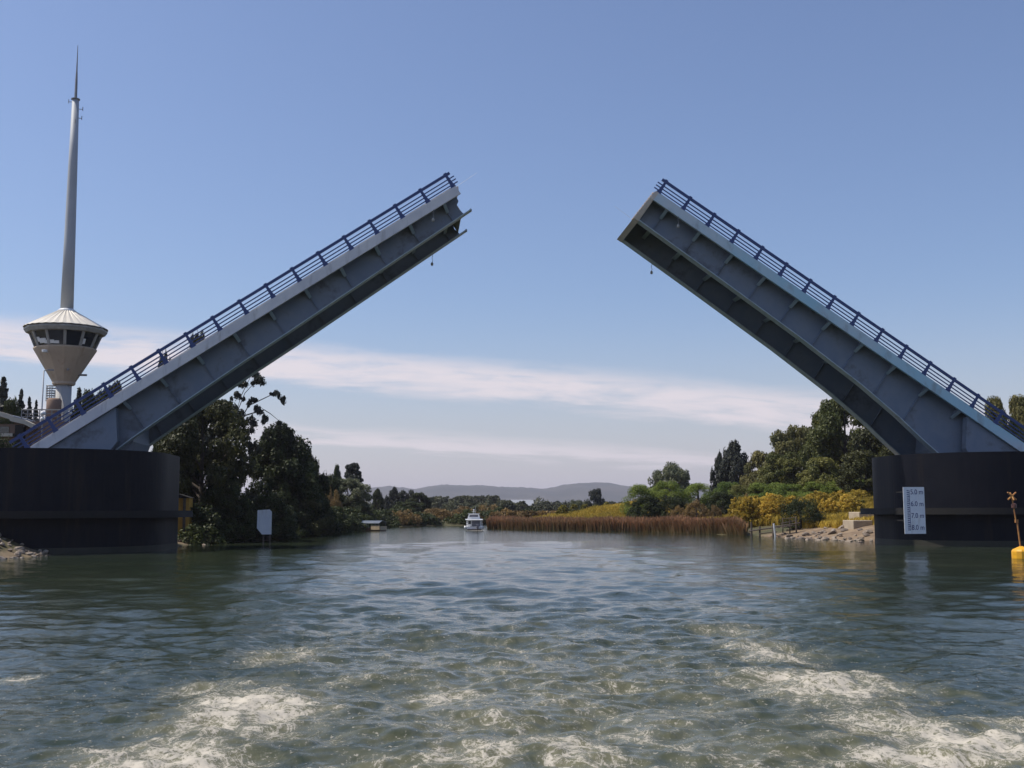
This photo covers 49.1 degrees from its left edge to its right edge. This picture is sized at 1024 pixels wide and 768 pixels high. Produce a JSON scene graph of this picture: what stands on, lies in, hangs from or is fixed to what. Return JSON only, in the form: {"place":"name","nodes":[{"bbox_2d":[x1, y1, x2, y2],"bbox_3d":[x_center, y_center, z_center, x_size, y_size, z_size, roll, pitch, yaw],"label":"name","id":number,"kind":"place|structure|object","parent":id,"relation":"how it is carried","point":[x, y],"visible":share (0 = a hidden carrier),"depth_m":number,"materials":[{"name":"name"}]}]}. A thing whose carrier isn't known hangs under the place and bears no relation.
{"place":"outdoors","nodes":[
{"label":"outdoors","id":0,"kind":"place"},
{"bbox_2d":[0,503,874,557],"bbox_3d":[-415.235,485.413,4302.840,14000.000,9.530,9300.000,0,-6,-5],"label":"ground","id":1,"kind":"structure","parent":0,"point":[4,552],"depth_m":105.44,"materials":[{"name":"brown soil"}]},
{"bbox_2d":[0,376,13,422],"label":"conifer tree","id":2,"kind":"object","parent":1,"relation":"on","point":[4,390],"visible":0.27,"depth_m":130.33,"materials":[{"name":"green plant"}]},
{"bbox_2d":[0,433,21,447],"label":"bush","id":3,"kind":"object","parent":1,"relation":"on","point":[4,445],"visible":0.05,"depth_m":92.55,"materials":[{"name":"green plant"}]},
{"bbox_2d":[0,397,24,423],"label":"tree","id":4,"kind":"object","parent":1,"relation":"on","point":[11,407],"visible":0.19,"depth_m":127.03,"materials":[{"name":"green plant"}]},
{"bbox_2d":[0,412,35,447],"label":"riverside building","id":5,"kind":"structure","parent":1,"relation":"on","point":[11,431],"depth_m":99.39,"materials":[{"name":"grey metal"}]},
{"bbox_2d":[0,427,8,432],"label":"window","id":6,"kind":"structure","parent":5,"relation":"in","point":[2,429],"depth_m":99.76,"materials":[{"name":"black glass"}]},
{"bbox_2d":[18,388,26,418],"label":"conifer tree","id":7,"kind":"object","parent":1,"relation":"on","point":[22,405],"visible":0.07,"depth_m":130.61,"materials":[{"name":"green plant"}]},
{"bbox_2d":[25,396,32,419],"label":"conifer tree","id":8,"kind":"object","parent":1,"relation":"on","point":[29,405],"visible":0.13,"depth_m":130.60,"materials":[{"name":"green plant"}]},
{"bbox_2d":[34,399,38,420],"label":"conifer tree","id":9,"kind":"object","parent":1,"relation":"on","point":[36,411],"visible":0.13,"depth_m":130.64,"materials":[{"name":"green plant"}]},
{"bbox_2d":[14,409,68,445],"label":"balustrade","id":10,"kind":"object","parent":1,"relation":"on","point":[40,427],"visible":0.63,"depth_m":100.81,"materials":[{"name":"grey metal"}]},
{"bbox_2d":[40,411,45,438],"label":"globe lamp","id":11,"kind":"object","parent":1,"relation":"on","point":[42,414],"visible":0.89,"depth_m":98.17,"materials":[{"name":"white glass"}]},
{"bbox_2d":[40,369,53,420],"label":"street lamp","id":12,"kind":"object","parent":1,"relation":"on","point":[43,389],"visible":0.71,"depth_m":102.93,"materials":[{"name":"grey metal"}]},
{"bbox_2d":[23,47,107,421],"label":"control tower","id":13,"kind":"structure","parent":1,"relation":"on","point":[66,338],"depth_m":108.22,"materials":[{"name":"concrete"}]},
{"bbox_2d":[74,387,81,407],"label":"conifer tree","id":14,"kind":"object","parent":1,"relation":"on","point":[79,393],"visible":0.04,"depth_m":131.30,"materials":[{"name":"green plant"}]},
{"bbox_2d":[70,399,91,421],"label":"tree","id":15,"kind":"object","parent":1,"relation":"on","point":[76,409],"visible":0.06,"depth_m":110.85,"materials":[{"name":"green plant"}]},
{"bbox_2d":[77,388,108,414],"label":"tree","id":16,"kind":"object","parent":1,"relation":"on","point":[91,396],"visible":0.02,"depth_m":113.06,"materials":[{"name":"green plant"}]},
{"bbox_2d":[0,448,192,554],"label":"bridge pier","id":17,"kind":"structure","parent":1,"relation":"on","point":[55,501],"depth_m":73.37,"materials":[{"name":"metal"}]},
{"bbox_2d":[9,172,471,450],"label":"bascule leaf","id":18,"kind":"object","parent":17,"relation":"on","point":[145,412],"visible":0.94,"depth_m":84.81,"materials":[{"name":"metal"}]},
{"bbox_2d":[96,380,121,398],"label":"tree","id":19,"kind":"object","parent":1,"relation":"on","point":[114,386],"visible":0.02,"depth_m":114.81,"materials":[{"name":"green plant"}]},
{"bbox_2d":[153,350,170,446],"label":"tree","id":20,"kind":"object","parent":1,"relation":"on","point":[161,361],"visible":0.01,"depth_m":122.08,"materials":[{"name":"green plant"}]},
{"bbox_2d":[151,436,199,497],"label":"tree","id":21,"kind":"object","parent":1,"relation":"on","point":[154,449],"visible":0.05,"depth_m":103.63,"materials":[{"name":"green plant"}]},
{"bbox_2d":[178,494,192,539],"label":"shed","id":22,"kind":"structure","parent":1,"relation":"on","point":[185,502],"depth_m":94.61,"materials":[{"name":"yellow wood"}]},
{"bbox_2d":[189,329,207,443],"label":"tree","id":23,"kind":"object","parent":1,"relation":"on","point":[197,339],"visible":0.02,"depth_m":124.59,"materials":[{"name":"green plant"}]},
{"bbox_2d":[156,399,255,521],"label":"tree","id":24,"kind":"object","parent":1,"relation":"on","point":[220,464],"visible":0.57,"depth_m":100.15,"materials":[{"name":"green plant"}]},
{"bbox_2d":[193,478,256,539],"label":"bush","id":25,"kind":"object","parent":1,"relation":"on","point":[223,495],"visible":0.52,"depth_m":99.13,"materials":[{"name":"green plant"}]},
{"bbox_2d":[199,372,285,453],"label":"eucalyptus tree","id":26,"kind":"object","parent":1,"relation":"on","point":[259,379],"visible":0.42,"depth_m":114.28,"materials":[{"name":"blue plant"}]},
{"bbox_2d":[257,509,271,544],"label":"notice board","id":27,"kind":"object","parent":1,"relation":"on","point":[264,521],"visible":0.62,"depth_m":90.82,"materials":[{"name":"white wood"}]},
{"bbox_2d":[242,490,298,540],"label":"bush","id":28,"kind":"object","parent":1,"relation":"on","point":[284,517],"visible":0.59,"depth_m":102.47,"materials":[{"name":"green plant"}]},
{"bbox_2d":[241,420,325,527],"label":"tree","id":29,"kind":"object","parent":1,"relation":"on","point":[281,460],"visible":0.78,"depth_m":119.76,"materials":[{"name":"green plant"}]},
{"bbox_2d":[178,502,396,544],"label":"undergrowth","id":30,"kind":"object","parent":1,"relation":"on","point":[214,529],"visible":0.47,"depth_m":97.89,"materials":[{"name":"green plant"}]},
{"bbox_2d":[300,452,330,519],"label":"cypress tree","id":31,"kind":"object","parent":1,"relation":"on","point":[324,484],"visible":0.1,"depth_m":127.59,"materials":[{"name":"green plant"}]},
{"bbox_2d":[318,473,345,503],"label":"tree","id":32,"kind":"object","parent":1,"relation":"on","point":[335,484],"visible":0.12,"depth_m":154.97,"materials":[{"name":"green plant"}]},
{"bbox_2d":[325,487,343,510],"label":"bush","id":33,"kind":"object","parent":1,"relation":"on","point":[335,500],"visible":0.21,"depth_m":140.32,"materials":[{"name":"beige plant"}]},
{"bbox_2d":[333,465,341,478],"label":"poplar tree","id":34,"kind":"object","parent":1,"relation":"on","point":[336,472],"visible":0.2,"depth_m":201.91,"materials":[{"name":"green plant"}]},
{"bbox_2d":[341,513,355,532],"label":"bush","id":35,"kind":"object","parent":1,"relation":"on","point":[351,528],"visible":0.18,"depth_m":137.42,"materials":[{"name":"green plant"}]},
{"bbox_2d":[332,477,373,513],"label":"tree","id":36,"kind":"object","parent":1,"relation":"on","point":[358,489],"visible":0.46,"depth_m":174.24,"materials":[{"name":"green plant"}]},
{"bbox_2d":[344,462,369,501],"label":"pine tree","id":37,"kind":"object","parent":1,"relation":"on","point":[352,471],"visible":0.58,"depth_m":197.15,"materials":[{"name":"green plant"}]},
{"bbox_2d":[343,499,376,520],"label":"bush","id":38,"kind":"object","parent":1,"relation":"on","point":[367,511],"visible":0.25,"depth_m":172.75,"materials":[{"name":"green plant"}]},
{"bbox_2d":[370,488,384,511],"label":"cypress tree","id":39,"kind":"object","parent":1,"relation":"on","point":[378,502],"visible":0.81,"depth_m":246.44,"materials":[{"name":"green plant"}]},
{"bbox_2d":[384,487,400,509],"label":"cypress tree","id":40,"kind":"object","parent":1,"relation":"on","point":[393,497],"visible":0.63,"depth_m":242.61,"materials":[{"name":"green plant"}]},
{"bbox_2d":[389,501,420,511],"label":"tree","id":41,"kind":"object","parent":1,"relation":"on","point":[410,506],"visible":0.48,"depth_m":228.51,"materials":[{"name":"green plant"}]},
{"bbox_2d":[398,489,417,501],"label":"tree","id":42,"kind":"object","parent":1,"relation":"on","point":[403,495],"visible":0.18,"depth_m":241.47,"materials":[{"name":"green plant"}]},
{"bbox_2d":[404,492,431,512],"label":"tree","id":43,"kind":"object","parent":1,"relation":"on","point":[425,503],"visible":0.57,"depth_m":237.16,"materials":[{"name":"green plant"}]},
{"bbox_2d":[472,505,482,510],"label":"bush","id":44,"kind":"object","parent":1,"relation":"on","point":[476,506],"visible":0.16,"depth_m":260.23,"materials":[{"name":"green plant"}]},
{"bbox_2d":[373,503,584,527],"bbox_3d":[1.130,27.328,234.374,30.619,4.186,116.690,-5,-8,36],"label":"undergrowth","id":45,"kind":"object","parent":1,"relation":"on","point":[429,518],"visible":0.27,"depth_m":200.86,"materials":[{"name":"green plant"}]},
{"bbox_2d":[489,508,555,517],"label":"gorse thicket","id":46,"kind":"object","parent":1,"relation":"on","point":[514,513],"visible":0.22,"depth_m":181.15,"materials":[{"name":"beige plant"}]},
{"bbox_2d":[511,500,533,505],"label":"long shed","id":47,"kind":"structure","parent":1,"relation":"on","point":[529,502],"depth_m":482.70,"materials":[{"name":"grey metal"}]},
{"bbox_2d":[363,495,687,511],"bbox_3d":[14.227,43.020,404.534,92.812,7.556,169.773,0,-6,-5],"label":"wood","id":48,"kind":"object","parent":1,"relation":"on","point":[453,504],"visible":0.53,"depth_m":393.94,"materials":[{"name":"green plant"}]},
{"bbox_2d":[568,499,582,511],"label":"bush","id":49,"kind":"object","parent":1,"relation":"on","point":[578,503],"visible":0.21,"depth_m":245.34,"materials":[{"name":"green plant"}]},
{"bbox_2d":[584,488,604,507],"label":"tree","id":50,"kind":"object","parent":1,"relation":"on","point":[595,495],"visible":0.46,"depth_m":250.60,"materials":[{"name":"green plant"}]},
{"bbox_2d":[532,499,700,517],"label":"dry grass","id":51,"kind":"structure","parent":1,"relation":"on","point":[608,510],"depth_m":166.85,"materials":[{"name":"yellow plant"}]},
{"bbox_2d":[485,514,748,535],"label":"reeds","id":52,"kind":"object","parent":1,"relation":"on","point":[734,525],"visible":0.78,"depth_m":141.64,"materials":[{"name":"brown plant"}]},
{"bbox_2d":[619,484,655,514],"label":"bush","id":53,"kind":"object","parent":1,"relation":"on","point":[640,489],"visible":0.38,"depth_m":159.07,"materials":[{"name":"green plant"}]},
{"bbox_2d":[626,494,664,517],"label":"bush","id":54,"kind":"object","parent":1,"relation":"on","point":[650,503],"visible":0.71,"depth_m":150.50,"materials":[{"name":"green plant"}]},
{"bbox_2d":[648,480,689,500],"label":"bush","id":55,"kind":"object","parent":1,"relation":"on","point":[657,492],"visible":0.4,"depth_m":161.31,"materials":[{"name":"green plant"}]},
{"bbox_2d":[648,461,690,492],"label":"tree","id":56,"kind":"object","parent":1,"relation":"on","point":[673,472],"visible":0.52,"depth_m":223.52,"materials":[{"name":"green plant"}]},
{"bbox_2d":[657,493,691,516],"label":"bush","id":57,"kind":"object","parent":1,"relation":"on","point":[671,504],"visible":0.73,"depth_m":150.43,"materials":[{"name":"green plant"}]},
{"bbox_2d":[670,504,684,516],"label":"bush","id":58,"kind":"object","parent":1,"relation":"on","point":[678,508],"visible":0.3,"depth_m":145.39,"materials":[{"name":"beige plant"}]},
{"bbox_2d":[682,499,708,517],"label":"bush","id":59,"kind":"object","parent":1,"relation":"on","point":[691,511],"visible":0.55,"depth_m":141.28,"materials":[{"name":"beige plant"}]},
{"bbox_2d":[682,483,711,504],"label":"bush","id":60,"kind":"object","parent":1,"relation":"on","point":[696,488],"visible":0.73,"depth_m":161.27,"materials":[{"name":"green plant"}]},
{"bbox_2d":[556,495,864,514],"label":"gorse thicket","id":61,"kind":"object","parent":1,"relation":"on","point":[562,511],"visible":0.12,"depth_m":172.49,"materials":[{"name":"yellow plant"}]},
{"bbox_2d":[705,504,721,517],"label":"bush","id":62,"kind":"object","parent":1,"relation":"on","point":[714,509],"visible":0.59,"depth_m":137.65,"materials":[{"name":"beige plant"}]},
{"bbox_2d":[709,449,728,491],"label":"cypress tree","id":63,"kind":"object","parent":1,"relation":"on","point":[717,461],"visible":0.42,"depth_m":195.57,"materials":[{"name":"green plant"}]},
{"bbox_2d":[705,490,736,515],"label":"bush","id":64,"kind":"object","parent":1,"relation":"on","point":[716,498],"visible":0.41,"depth_m":141.59,"materials":[{"name":"green plant"}]},
{"bbox_2d":[708,481,747,500],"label":"bush","id":65,"kind":"object","parent":1,"relation":"on","point":[726,485],"visible":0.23,"depth_m":162.39,"materials":[{"name":"green plant"}]},
{"bbox_2d":[714,440,748,488],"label":"cypress tree","id":66,"kind":"object","parent":1,"relation":"on","point":[735,459],"visible":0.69,"depth_m":192.80,"materials":[{"name":"green plant"}]},
{"bbox_2d":[721,484,761,502],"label":"bush","id":67,"kind":"object","parent":1,"relation":"on","point":[740,489],"visible":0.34,"depth_m":154.43,"materials":[{"name":"green plant"}]},
{"bbox_2d":[739,450,768,491],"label":"tree","id":68,"kind":"object","parent":1,"relation":"on","point":[757,459],"visible":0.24,"depth_m":174.98,"materials":[{"name":"green plant"}]},
{"bbox_2d":[745,482,790,502],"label":"bush","id":69,"kind":"object","parent":1,"relation":"on","point":[764,488],"visible":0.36,"depth_m":152.50,"materials":[{"name":"green plant"}]},
{"bbox_2d":[755,451,802,497],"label":"tree","id":70,"kind":"object","parent":1,"relation":"on","point":[790,466],"visible":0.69,"depth_m":158.20,"materials":[{"name":"green plant"}]},
{"bbox_2d":[691,493,873,528],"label":"dry grass","id":71,"kind":"structure","parent":1,"relation":"on","point":[834,520],"depth_m":121.32,"materials":[{"name":"yellow plant"}]},
{"bbox_2d":[761,424,811,491],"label":"tree","id":72,"kind":"object","parent":1,"relation":"on","point":[790,440],"visible":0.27,"depth_m":172.33,"materials":[{"name":"green plant"}]},
{"bbox_2d":[772,483,806,498],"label":"bush","id":73,"kind":"object","parent":1,"relation":"on","point":[783,491],"visible":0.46,"depth_m":149.70,"materials":[{"name":"green plant"}]},
{"bbox_2d":[727,489,872,524],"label":"gorse thicket","id":74,"kind":"object","parent":1,"relation":"on","point":[755,507],"visible":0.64,"depth_m":126.55,"materials":[{"name":"yellow plant"}]},
{"bbox_2d":[778,496,826,527],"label":"bush","id":75,"kind":"object","parent":1,"relation":"on","point":[798,506],"visible":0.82,"depth_m":115.32,"materials":[{"name":"green plant"}]},
{"bbox_2d":[796,481,838,498],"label":"bush","id":76,"kind":"object","parent":1,"relation":"on","point":[824,488],"visible":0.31,"depth_m":145.94,"materials":[{"name":"green plant"}]},
{"bbox_2d":[798,423,843,472],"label":"tree","id":77,"kind":"object","parent":1,"relation":"on","point":[841,459],"visible":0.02,"depth_m":165.60,"materials":[{"name":"green plant"}]},
{"bbox_2d":[796,457,846,492],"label":"tree","id":78,"kind":"object","parent":1,"relation":"on","point":[827,467],"visible":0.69,"depth_m":148.35,"materials":[{"name":"green plant"}]},
{"bbox_2d":[797,399,882,491],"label":"tree","id":79,"kind":"object","parent":1,"relation":"on","point":[830,421],"visible":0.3,"depth_m":152.99,"materials":[{"name":"green plant"}]},
{"bbox_2d":[843,520,872,528],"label":"concrete block","id":80,"kind":"structure","parent":1,"relation":"on","point":[851,524],"depth_m":105.90,"materials":[{"name":"beige concrete"}]},
{"bbox_2d":[835,449,887,494],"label":"tree","id":81,"kind":"object","parent":1,"relation":"on","point":[846,481],"visible":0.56,"depth_m":134.60,"materials":[{"name":"green plant"}]},
{"bbox_2d":[849,512,873,518],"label":"concrete block","id":82,"kind":"structure","parent":1,"relation":"on","point":[854,514],"depth_m":108.83,"materials":[{"name":"beige concrete"}]},
{"bbox_2d":[846,428,894,480],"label":"tree","id":83,"kind":"object","parent":1,"relation":"on","point":[866,437],"visible":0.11,"depth_m":147.07,"materials":[{"name":"green plant"}]},
{"bbox_2d":[860,451,1023,546],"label":"bridge pier","id":84,"kind":"structure","parent":1,"relation":"on","point":[966,497],"depth_m":81.95,"materials":[{"name":"metal"}]},
{"bbox_2d":[616,178,1023,454],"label":"bascule leaf","id":85,"kind":"object","parent":84,"relation":"on","point":[893,402],"visible":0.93,"depth_m":89.02,"materials":[{"name":"metal"}]},
{"bbox_2d":[896,487,925,533],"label":"gauge board","id":86,"kind":"object","parent":84,"relation":"attached to","point":[914,510],"visible":1,"depth_m":79.49,"materials":[{"name":"white metal"}]},
{"bbox_2d":[984,396,1006,428],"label":"tree","id":87,"kind":"object","parent":1,"relation":"on","point":[996,401],"visible":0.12,"depth_m":133.84,"materials":[{"name":"green plant"}]},
{"bbox_2d":[998,415,1023,442],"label":"bush","id":88,"kind":"object","parent":1,"relation":"on","point":[1014,428],"visible":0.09,"depth_m":116.98,"materials":[{"name":"green plant"}]},
{"bbox_2d":[1008,395,1023,438],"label":"tree","id":89,"kind":"object","parent":1,"relation":"on","point":[1016,406],"visible":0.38,"depth_m":134.59,"materials":[{"name":"green plant"}]},
{"bbox_2d":[241,482,708,504],"bbox_3d":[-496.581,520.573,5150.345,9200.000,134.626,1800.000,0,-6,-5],"label":"hills","id":90,"kind":"structure","parent":0,"point":[616,493],"depth_m":4796.33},
{"bbox_2d":[0,524,1023,767],"bbox_3d":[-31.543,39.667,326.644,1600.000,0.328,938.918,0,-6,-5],"label":"water","id":91,"kind":"structure","parent":0,"point":[430,647],"depth_m":21.55,"materials":[{"name":"liquid"}]},
{"bbox_2d":[360,521,386,530],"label":"canopy boat","id":92,"kind":"object","parent":91,"relation":"on","point":[375,527],"visible":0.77,"depth_m":152.64,"materials":[{"name":"white"}]},
{"bbox_2d":[464,507,483,530],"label":"cabin boat","id":93,"kind":"object","parent":91,"relation":"on","point":[473,521],"visible":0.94,"depth_m":154.19,"materials":[{"name":"white plastic"}]},
{"bbox_2d":[749,517,799,536],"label":"jetty","id":94,"kind":"object","parent":91,"relation":"in","point":[773,527],"visible":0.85,"depth_m":111.97,"materials":[{"name":"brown wood"}]},
{"bbox_2d":[1007,492,1023,558],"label":"buoy","id":95,"kind":"object","parent":91,"relation":"on","point":[1017,553],"visible":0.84,"depth_m":61.15,"materials":[{"name":"yellow plastic"}]},
{"bbox_2d":[0,0,1023,492],"label":"sky","id":96,"kind":"structure","parent":0,"point":[874,148],"materials":[{"name":"blue"}]}
]}

